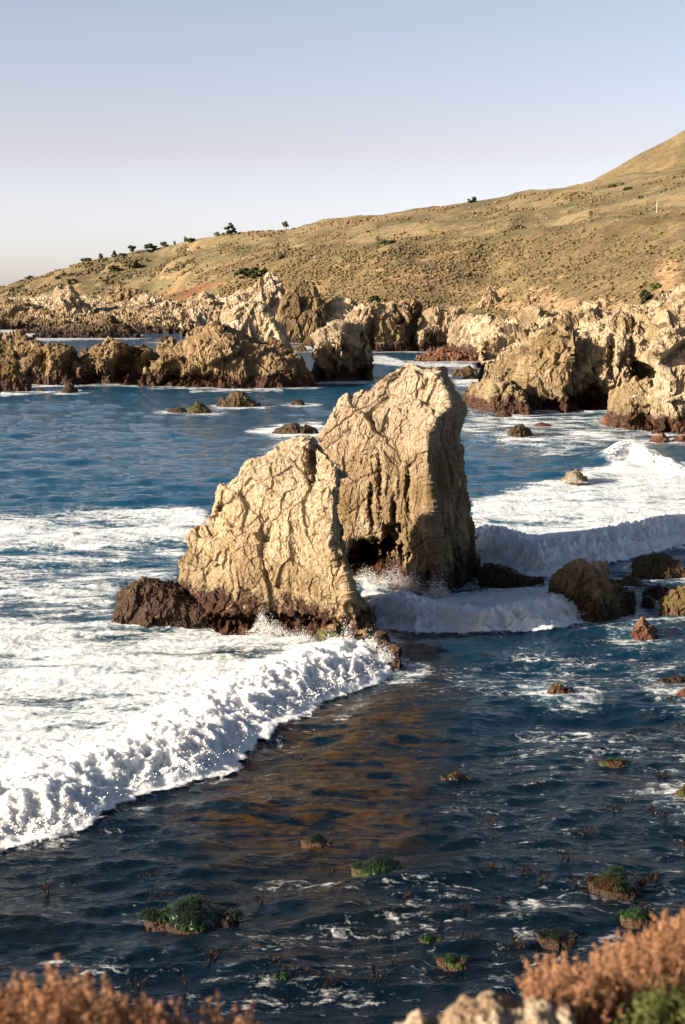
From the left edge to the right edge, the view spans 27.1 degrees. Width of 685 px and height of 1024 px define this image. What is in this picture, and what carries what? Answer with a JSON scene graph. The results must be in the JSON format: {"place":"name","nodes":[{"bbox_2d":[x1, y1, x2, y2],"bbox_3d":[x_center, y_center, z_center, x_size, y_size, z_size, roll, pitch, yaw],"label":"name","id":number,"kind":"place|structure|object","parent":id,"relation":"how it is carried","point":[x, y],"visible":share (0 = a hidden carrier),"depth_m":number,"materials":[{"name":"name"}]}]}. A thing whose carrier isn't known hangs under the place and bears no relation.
{"place":"outdoors","nodes":[
{"label":"outdoors","id":0,"kind":"place"},
{"bbox_2d":[0,330,684,1023],"bbox_3d":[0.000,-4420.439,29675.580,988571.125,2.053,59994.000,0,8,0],"label":"sea water","id":1,"kind":"structure","parent":0,"point":[118,484],"depth_m":49.29,"materials":[{"name":"liquid"}]},
{"bbox_2d":[0,355,31,391],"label":"sea rock","id":2,"kind":"object","parent":1,"relation":"in","point":[13,378],"visible":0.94,"depth_m":236.32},
{"bbox_2d":[0,329,44,359],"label":"sea rock","id":3,"kind":"object","parent":1,"relation":"in","point":[19,344],"visible":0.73,"depth_m":356.61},
{"bbox_2d":[0,298,46,329],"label":"sea rock","id":4,"kind":"object","parent":1,"relation":"in","point":[12,312],"visible":0.42,"depth_m":719.81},
{"bbox_2d":[39,883,54,895],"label":"kelp clump","id":5,"kind":"object","parent":1,"relation":"on","point":[47,891],"visible":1,"depth_m":36.45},
{"bbox_2d":[19,342,85,384],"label":"sea rock","id":6,"kind":"object","parent":1,"relation":"in","point":[49,364],"visible":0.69,"depth_m":254.12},
{"bbox_2d":[60,382,77,392],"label":"sea rock","id":7,"kind":"object","parent":1,"relation":"in","point":[68,387],"visible":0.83,"depth_m":232.04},
{"bbox_2d":[0,295,139,308],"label":"rock shelf","id":8,"kind":"object","parent":1,"relation":"on","point":[46,301],"visible":0.08,"depth_m":814.02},
{"bbox_2d":[52,284,94,314],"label":"sea rock","id":9,"kind":"object","parent":1,"relation":"in","point":[66,298],"visible":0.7,"depth_m":676.73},
{"bbox_2d":[32,314,140,337],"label":"reef","id":10,"kind":"object","parent":1,"relation":"in","point":[109,325],"visible":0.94,"depth_m":563.37},
{"bbox_2d":[13,303,181,333],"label":"rock shelf","id":11,"kind":"object","parent":1,"relation":"on","point":[139,319],"visible":0.63,"depth_m":655.41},
{"bbox_2d":[60,336,165,385],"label":"sea rock","id":12,"kind":"object","parent":1,"relation":"in","point":[111,361],"visible":0.76,"depth_m":257.54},
{"bbox_2d":[104,286,132,304],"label":"sea rock","id":13,"kind":"object","parent":1,"relation":"in","point":[120,294],"visible":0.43,"depth_m":796.62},
{"bbox_2d":[124,976,149,990],"bbox_3d":[-4.575,10.434,31.548,0.457,0.215,0.698,5,10,32],"label":"kelp clump","id":14,"kind":"object","parent":1,"relation":"on","point":[138,984],"visible":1,"depth_m":31.53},
{"bbox_2d":[120,293,180,309],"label":"sea rock","id":15,"kind":"object","parent":1,"relation":"in","point":[148,299],"visible":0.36,"depth_m":741.33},
{"bbox_2d":[147,889,176,901],"bbox_3d":[-4.570,9.730,36.173,0.749,0.204,0.575,-2,9,-14],"label":"kelp clump","id":16,"kind":"object","parent":1,"relation":"on","point":[159,894],"visible":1,"depth_m":36.10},
{"bbox_2d":[149,308,180,320],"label":"sea rock","id":17,"kind":"object","parent":1,"relation":"in","point":[176,314],"visible":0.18,"depth_m":666.71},
{"bbox_2d":[156,336,176,352],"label":"sea rock","id":18,"kind":"object","parent":1,"relation":"in","point":[171,341],"visible":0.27,"depth_m":265.51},
{"bbox_2d":[167,407,186,412],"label":"sea rock","id":19,"kind":"object","parent":1,"relation":"in","point":[178,410],"visible":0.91,"depth_m":192.42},
{"bbox_2d":[138,892,244,933],"bbox_3d":[-3.701,9.901,35.118,2.686,0.893,2.436,0,8,0],"label":"weedy rock","id":20,"kind":"object","parent":1,"relation":"in","point":[192,913],"visible":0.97,"depth_m":34.75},
{"bbox_2d":[187,401,211,413],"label":"sea rock","id":21,"kind":"object","parent":1,"relation":"in","point":[197,407],"visible":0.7,"depth_m":189.62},
{"bbox_2d":[111,576,291,629],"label":"rock shelf","id":22,"kind":"object","parent":1,"relation":"in","point":[145,602],"visible":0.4,"depth_m":65.92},
{"bbox_2d":[179,291,228,335],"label":"sea rock","id":23,"kind":"object","parent":1,"relation":"in","point":[203,308],"visible":0.55,"depth_m":597.16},
{"bbox_2d":[195,946,222,962],"bbox_3d":[-3.151,10.200,32.926,0.658,0.234,0.858,-7,11,-39],"label":"kelp clump","id":24,"kind":"object","parent":1,"relation":"on","point":[210,950],"visible":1,"depth_m":32.79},
{"bbox_2d":[137,320,316,388],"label":"sea rock","id":25,"kind":"object","parent":1,"relation":"in","point":[216,354],"visible":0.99,"depth_m":246.87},
{"bbox_2d":[216,390,260,406],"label":"sea rock","id":26,"kind":"object","parent":1,"relation":"in","point":[237,399],"visible":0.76,"depth_m":202.23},
{"bbox_2d":[231,763,252,770],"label":"kelp clump","id":27,"kind":"object","parent":1,"relation":"on","point":[243,767],"visible":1,"depth_m":45.97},
{"bbox_2d":[217,271,284,323],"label":"sea rock","id":28,"kind":"object","parent":1,"relation":"in","point":[267,288],"visible":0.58,"depth_m":540.72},
{"bbox_2d":[222,301,293,352],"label":"sea rock","id":29,"kind":"object","parent":1,"relation":"in","point":[253,319],"visible":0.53,"depth_m":261.56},
{"bbox_2d":[261,971,291,979],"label":"weedy rock","id":30,"kind":"object","parent":1,"relation":"on","point":[285,975],"visible":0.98,"depth_m":31.78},
{"bbox_2d":[176,435,377,637],"bbox_3d":[-2.382,1.454,66.939,12.616,10.570,8.028,6,10,33],"label":"sea stack","id":31,"kind":"object","parent":1,"relation":"in","point":[271,533],"visible":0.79,"depth_m":63.86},
{"bbox_2d":[272,422,318,433],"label":"sea rock","id":32,"kind":"object","parent":1,"relation":"in","point":[293,428],"visible":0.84,"depth_m":161.09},
{"bbox_2d":[290,335,303,342],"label":"sea rock","id":33,"kind":"object","parent":1,"relation":"in","point":[296,339],"visible":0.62,"depth_m":494.43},
{"bbox_2d":[290,399,304,405],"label":"sea rock","id":34,"kind":"object","parent":1,"relation":"in","point":[297,402],"visible":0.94,"depth_m":205.13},
{"bbox_2d":[294,343,307,351],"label":"sea rock","id":35,"kind":"object","parent":1,"relation":"in","point":[300,348],"visible":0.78,"depth_m":415.81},
{"bbox_2d":[277,279,328,340],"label":"sea rock","id":36,"kind":"object","parent":1,"relation":"in","point":[302,312],"visible":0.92,"depth_m":496.65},
{"bbox_2d":[302,336,312,346],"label":"sea rock","id":37,"kind":"object","parent":1,"relation":"in","point":[307,341],"visible":0.34,"depth_m":462.51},
{"bbox_2d":[293,966,322,978],"bbox_3d":[-0.813,10.370,31.951,0.803,0.228,0.496,1,9,9],"label":"kelp clump","id":38,"kind":"object","parent":1,"relation":"on","point":[305,970],"visible":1,"depth_m":31.98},
{"bbox_2d":[298,833,332,847],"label":"weedy rock","id":39,"kind":"object","parent":1,"relation":"on","point":[317,840],"visible":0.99,"depth_m":39.78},
{"bbox_2d":[313,975,343,988],"bbox_3d":[-0.332,10.416,31.495,0.710,0.231,0.519,-3,9,-22],"label":"kelp clump","id":40,"kind":"object","parent":1,"relation":"on","point":[330,983],"visible":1,"depth_m":31.49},
{"bbox_2d":[310,318,373,381],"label":"sea stack","id":41,"kind":"object","parent":1,"relation":"in","point":[342,351],"visible":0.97,"depth_m":263.32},
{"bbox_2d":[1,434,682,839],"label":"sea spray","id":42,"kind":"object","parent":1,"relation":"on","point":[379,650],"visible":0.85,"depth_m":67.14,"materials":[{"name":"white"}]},
{"bbox_2d":[0,441,684,838],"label":"sea foam","id":43,"kind":"object","parent":1,"relation":"on","point":[170,767],"visible":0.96,"depth_m":51.11,"materials":[{"name":"white"}]},
{"bbox_2d":[327,297,357,321],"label":"sea rock","id":44,"kind":"object","parent":1,"relation":"in","point":[339,308],"visible":0.37,"depth_m":503.71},
{"bbox_2d":[315,622,375,641],"bbox_3d":[0.320,5.598,62.050,3.208,1.581,2.406,0,8,0],"label":"sea rock","id":45,"kind":"object","parent":1,"relation":"in","point":[334,629],"visible":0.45,"depth_m":61.59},
{"bbox_2d":[348,853,411,876],"bbox_3d":[1.016,9.504,38.031,1.849,0.610,1.708,0,8,0],"label":"weedy rock","id":46,"kind":"object","parent":1,"relation":"on","point":[379,864],"visible":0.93,"depth_m":37.81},
{"bbox_2d":[365,964,398,982],"bbox_3d":[0.812,10.343,31.966,0.895,0.276,0.586,-7,11,-39],"label":"kelp clump","id":47,"kind":"object","parent":1,"relation":"on","point":[382,975],"visible":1,"depth_m":31.94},
{"bbox_2d":[349,298,422,351],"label":"sea rock","id":48,"kind":"object","parent":1,"relation":"in","point":[390,326],"visible":0.81,"depth_m":416.67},
{"bbox_2d":[374,629,402,670],"bbox_3d":[1.892,5.876,60.118,1.349,1.647,3.609,-4,9,-22],"label":"sea rock","id":49,"kind":"object","parent":1,"relation":"in","point":[381,638],"visible":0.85,"depth_m":59.57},
{"bbox_2d":[316,362,480,597],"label":"sea stack","id":50,"kind":"object","parent":1,"relation":"in","point":[392,445],"visible":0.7,"depth_m":74.73,"materials":[{"name":"stone"}]},
{"bbox_2d":[419,933,441,942],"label":"weedy rock","id":51,"kind":"object","parent":1,"relation":"on","point":[428,938],"visible":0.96,"depth_m":33.67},
{"bbox_2d":[412,304,465,351],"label":"sea rock","id":52,"kind":"object","parent":1,"relation":"in","point":[434,326],"visible":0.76,"depth_m":417.74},
{"bbox_2d":[413,346,479,361],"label":"sea rock","id":53,"kind":"object","parent":1,"relation":"in","point":[443,354],"visible":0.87,"depth_m":351.92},
{"bbox_2d":[433,952,470,971],"bbox_3d":[2.536,10.342,32.755,0.839,0.367,0.754,-7,11,-37],"label":"weedy rock","id":54,"kind":"object","parent":1,"relation":"on","point":[450,961],"visible":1,"depth_m":32.59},
{"bbox_2d":[437,769,470,780],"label":"weedy rock","id":55,"kind":"object","parent":1,"relation":"on","point":[456,774],"visible":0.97,"depth_m":45.07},
{"bbox_2d":[451,365,478,376],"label":"sea rock","id":56,"kind":"object","parent":1,"relation":"in","point":[466,371],"visible":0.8,"depth_m":282.82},
{"bbox_2d":[463,374,478,378],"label":"sea rock","id":57,"kind":"object","parent":1,"relation":"in","point":[471,376],"visible":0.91,"depth_m":273.24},
{"bbox_2d":[448,313,506,356],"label":"sea rock","id":58,"kind":"object","parent":1,"relation":"in","point":[466,332],"visible":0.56,"depth_m":380.93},
{"bbox_2d":[479,814,498,825],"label":"kelp clump","id":59,"kind":"object","parent":1,"relation":"on","point":[490,816],"visible":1,"depth_m":41.31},
{"bbox_2d":[462,375,531,414],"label":"rock ledge","id":60,"kind":"object","parent":1,"relation":"in","point":[495,394],"visible":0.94,"depth_m":191.86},
{"bbox_2d":[494,409,511,416],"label":"sea rock","id":61,"kind":"object","parent":1,"relation":"in","point":[502,413],"visible":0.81,"depth_m":182.53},
{"bbox_2d":[477,562,544,588],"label":"sea rock","id":62,"kind":"object","parent":1,"relation":"in","point":[495,576],"visible":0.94,"depth_m":75.96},
{"bbox_2d":[498,935,526,948],"bbox_3d":[3.977,10.120,33.564,0.750,0.204,0.575,7,11,41],"label":"kelp clump","id":63,"kind":"object","parent":1,"relation":"on","point":[520,944],"visible":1,"depth_m":33.47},
{"bbox_2d":[507,423,532,436],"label":"sea rock","id":64,"kind":"object","parent":1,"relation":"in","point":[519,430],"visible":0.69,"depth_m":159.07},
{"bbox_2d":[533,422,550,426],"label":"sea rock","id":65,"kind":"object","parent":1,"relation":"in","point":[541,424],"visible":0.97,"depth_m":171.13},
{"bbox_2d":[536,927,576,949],"bbox_3d":[5.086,10.154,33.963,1.068,0.389,1.036,0,8,0],"label":"weedy rock","id":66,"kind":"object","parent":1,"relation":"on","point":[555,938],"visible":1,"depth_m":33.77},
{"bbox_2d":[547,682,579,693],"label":"sea rock","id":67,"kind":"object","parent":1,"relation":"in","point":[556,687],"visible":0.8,"depth_m":54.59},
{"bbox_2d":[560,468,588,485],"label":"sea rock","id":68,"kind":"object","parent":1,"relation":"in","point":[579,476],"visible":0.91,"depth_m":116.85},
{"bbox_2d":[547,558,635,622],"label":"boulder","id":69,"kind":"object","parent":1,"relation":"in","point":[593,591],"visible":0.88,"depth_m":68.83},
{"bbox_2d":[599,756,628,767],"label":"weedy rock","id":70,"kind":"object","parent":1,"relation":"in","point":[614,762],"visible":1,"depth_m":46.64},
{"bbox_2d":[583,866,649,899],"bbox_3d":[7.164,9.628,37.064,1.803,0.672,1.584,0,8,0],"label":"weedy rock","id":71,"kind":"object","parent":1,"relation":"in","point":[617,883],"visible":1,"depth_m":36.74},
{"bbox_2d":[604,376,653,431],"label":"knobbly rock","id":72,"kind":"object","parent":1,"relation":"in","point":[626,410],"visible":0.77,"depth_m":166.15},
{"bbox_2d":[616,574,646,586],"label":"sea rock","id":73,"kind":"object","parent":1,"relation":"in","point":[628,580],"visible":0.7,"depth_m":75.00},
{"bbox_2d":[616,905,659,928],"bbox_3d":[7.296,9.959,35.108,1.069,0.444,0.867,-7,11,-37],"label":"weedy rock","id":74,"kind":"object","parent":1,"relation":"in","point":[637,917],"visible":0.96,"depth_m":34.88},
{"bbox_2d":[622,900,653,912],"bbox_3d":[7.347,9.817,35.492,0.852,0.232,0.653,7,11,39],"label":"kelp clump","id":75,"kind":"object","parent":1,"relation":"on","point":[641,905],"visible":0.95,"depth_m":35.47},
{"bbox_2d":[630,616,657,640],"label":"boulder","id":76,"kind":"object","parent":1,"relation":"in","point":[643,629],"visible":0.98,"depth_m":63.81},
{"bbox_2d":[640,595,655,607],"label":"sea rock","id":77,"kind":"object","parent":1,"relation":"on","point":[647,601],"visible":1,"depth_m":71.14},
{"bbox_2d":[641,871,663,881],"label":"kelp clump","id":78,"kind":"object","parent":1,"relation":"on","point":[656,875],"visible":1,"depth_m":37.34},
{"bbox_2d":[642,584,668,600],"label":"sea rock","id":79,"kind":"object","parent":1,"relation":"in","point":[657,592],"visible":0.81,"depth_m":72.68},
{"bbox_2d":[631,552,680,579],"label":"boulder","id":80,"kind":"object","parent":1,"relation":"in","point":[655,566],"visible":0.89,"depth_m":77.75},
{"bbox_2d":[645,805,667,817],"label":"kelp clump","id":81,"kind":"object","parent":1,"relation":"on","point":[655,811],"visible":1,"depth_m":41.98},
{"bbox_2d":[649,432,668,442],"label":"sea rock","id":82,"kind":"object","parent":1,"relation":"in","point":[661,437],"visible":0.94,"depth_m":151.73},
{"bbox_2d":[657,674,684,683],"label":"sea rock","id":83,"kind":"object","parent":1,"relation":"in","point":[677,678],"visible":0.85,"depth_m":56.48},
{"bbox_2d":[658,585,684,615],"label":"boulder","id":84,"kind":"object","parent":1,"relation":"in","point":[672,601],"visible":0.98,"depth_m":68.82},
{"bbox_2d":[672,435,684,441],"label":"sea rock","id":85,"kind":"object","parent":1,"relation":"in","point":[680,438],"visible":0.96,"depth_m":152.07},
{"bbox_2d":[673,784,684,797],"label":"sea rock","id":86,"kind":"object","parent":1,"relation":"in","point":[680,792],"visible":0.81,"depth_m":43.25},
{"bbox_2d":[674,561,684,577],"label":"sea rock","id":87,"kind":"object","parent":1,"relation":"in","point":[681,574],"visible":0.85,"depth_m":77.81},
{"bbox_2d":[674,688,684,696],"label":"sea rock","id":88,"kind":"object","parent":1,"relation":"in","point":[681,693],"visible":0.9,"depth_m":54.35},
{"bbox_2d":[0,167,684,324],"bbox_3d":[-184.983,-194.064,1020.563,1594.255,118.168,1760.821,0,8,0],"label":"hill","id":89,"kind":"structure","parent":0,"point":[670,225],"depth_m":635.22,"materials":[{"name":"plant"}]},
{"bbox_2d":[107,265,120,271],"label":"bush","id":90,"kind":"object","parent":89,"relation":"on","point":[114,268],"visible":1,"depth_m":919.50,"materials":[{"name":"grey plant"}]},
{"bbox_2d":[122,260,140,268],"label":"bush","id":91,"kind":"object","parent":89,"relation":"on","point":[131,264],"visible":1,"depth_m":920.34,"materials":[{"name":"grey plant"}]},
{"bbox_2d":[144,243,157,251],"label":"tree","id":92,"kind":"object","parent":89,"relation":"on","point":[150,246],"visible":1,"depth_m":943.47,"materials":[{"name":"green plant"}]},
{"bbox_2d":[224,223,236,234],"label":"tree","id":93,"kind":"object","parent":89,"relation":"on","point":[231,231],"visible":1,"depth_m":911.84,"materials":[{"name":"green plant"}]},
{"bbox_2d":[233,267,250,278],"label":"bush","id":94,"kind":"object","parent":89,"relation":"on","point":[243,270],"visible":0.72,"depth_m":721.41,"materials":[{"name":"green plant"}]},
{"bbox_2d":[247,267,263,278],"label":"bush","id":95,"kind":"object","parent":89,"relation":"on","point":[255,275],"visible":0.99,"depth_m":712.77,"materials":[{"name":"green plant"}]},
{"bbox_2d":[0,171,684,317],"bbox_3d":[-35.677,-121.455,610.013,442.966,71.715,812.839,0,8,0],"label":"scrub","id":96,"kind":"object","parent":89,"relation":"on","point":[100,263],"visible":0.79,"depth_m":582.94,"materials":[{"name":"brown plant"}]},
{"bbox_2d":[367,295,380,301],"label":"bush","id":97,"kind":"object","parent":89,"relation":"on","point":[376,298],"visible":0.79,"depth_m":500.59,"materials":[{"name":"green plant"}]},
{"bbox_2d":[377,240,396,244],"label":"bush","id":98,"kind":"object","parent":89,"relation":"on","point":[386,242],"visible":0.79,"depth_m":641.47,"materials":[{"name":"green plant"}]},
{"bbox_2d":[215,173,684,316],"bbox_3d":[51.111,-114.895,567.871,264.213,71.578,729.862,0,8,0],"label":"brush","id":99,"kind":"object","parent":89,"relation":"on","point":[392,276],"visible":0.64,"depth_m":646.11,"materials":[{"name":"brown plant"}]},
{"bbox_2d":[476,285,499,308],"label":"outcrop","id":100,"kind":"object","parent":89,"relation":"on","point":[490,296],"visible":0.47,"depth_m":460.80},
{"bbox_2d":[523,295,530,307],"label":"outcrop","id":101,"kind":"object","parent":89,"relation":"on","point":[527,302],"visible":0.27,"depth_m":395.62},
{"bbox_2d":[490,319,583,412],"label":"cliff outcrop","id":102,"kind":"object","parent":89,"relation":"on","point":[535,364],"visible":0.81,"depth_m":195.02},
{"bbox_2d":[476,289,671,381],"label":"rock bank","id":103,"kind":"object","parent":89,"relation":"on","point":[500,342],"visible":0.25,"depth_m":238.66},
{"bbox_2d":[594,296,611,309],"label":"outcrop","id":104,"kind":"object","parent":89,"relation":"on","point":[600,301],"visible":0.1,"depth_m":294.86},
{"bbox_2d":[550,297,666,413],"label":"cliff","id":105,"kind":"structure","parent":89,"relation":"on","point":[613,348],"depth_m":194.73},
{"bbox_2d":[639,289,652,304],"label":"bush","id":106,"kind":"object","parent":89,"relation":"on","point":[644,296],"visible":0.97,"depth_m":273.08,"materials":[{"name":"green plant"}]},
{"bbox_2d":[649,282,660,291],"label":"bush","id":107,"kind":"object","parent":89,"relation":"on","point":[656,285],"visible":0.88,"depth_m":278.88,"materials":[{"name":"green plant"}]},
{"bbox_2d":[638,282,684,434],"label":"cliff","id":108,"kind":"structure","parent":89,"relation":"on","point":[663,355],"depth_m":162.06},
{"bbox_2d":[0,0,684,285],"label":"sky","id":109,"kind":"structure","parent":0,"point":[124,123],"materials":[{"name":"blue"}]},
{"bbox_2d":[593,130,684,180],"bbox_3d":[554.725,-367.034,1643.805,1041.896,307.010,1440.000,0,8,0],"label":"hill","id":110,"kind":"structure","parent":0,"point":[667,154],"depth_m":1418.91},
{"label":"ground","id":111,"kind":"structure","parent":0,"visible":0},
{"bbox_2d":[0,969,80,1023],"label":"dry shrub","id":112,"kind":"object","parent":111,"relation":"on","point":[28,1002],"visible":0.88,"depth_m":4.42,"materials":[{"name":"orange plant"}]},
{"bbox_2d":[32,954,123,1023],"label":"dry shrub","id":113,"kind":"object","parent":111,"relation":"on","point":[84,1000],"visible":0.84,"depth_m":4.40,"materials":[{"name":"orange plant"}]},
{"bbox_2d":[87,974,173,1023],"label":"dry shrub","id":114,"kind":"object","parent":111,"relation":"on","point":[138,1014],"visible":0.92,"depth_m":4.47,"materials":[{"name":"orange plant"}]},
{"bbox_2d":[159,989,258,1023],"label":"dry shrub","id":115,"kind":"object","parent":111,"relation":"on","point":[217,1013],"visible":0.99,"depth_m":4.64,"materials":[{"name":"orange plant"}]},
{"bbox_2d":[395,990,506,1023],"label":"cliff top stone","id":116,"kind":"object","parent":111,"relation":"on","point":[485,1007],"visible":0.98,"depth_m":4.47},
{"bbox_2d":[498,993,575,1023],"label":"cliff top stone","id":117,"kind":"object","parent":111,"relation":"on","point":[531,1010],"visible":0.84,"depth_m":4.46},
{"bbox_2d":[514,951,618,1023],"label":"dry shrub","id":118,"kind":"object","parent":111,"relation":"on","point":[559,987],"visible":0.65,"depth_m":4.60,"materials":[{"name":"orange plant"}]},
{"bbox_2d":[573,903,684,1023],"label":"dry shrub","id":119,"kind":"object","parent":111,"relation":"on","point":[650,984],"visible":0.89,"depth_m":4.65,"materials":[{"name":"orange plant"}]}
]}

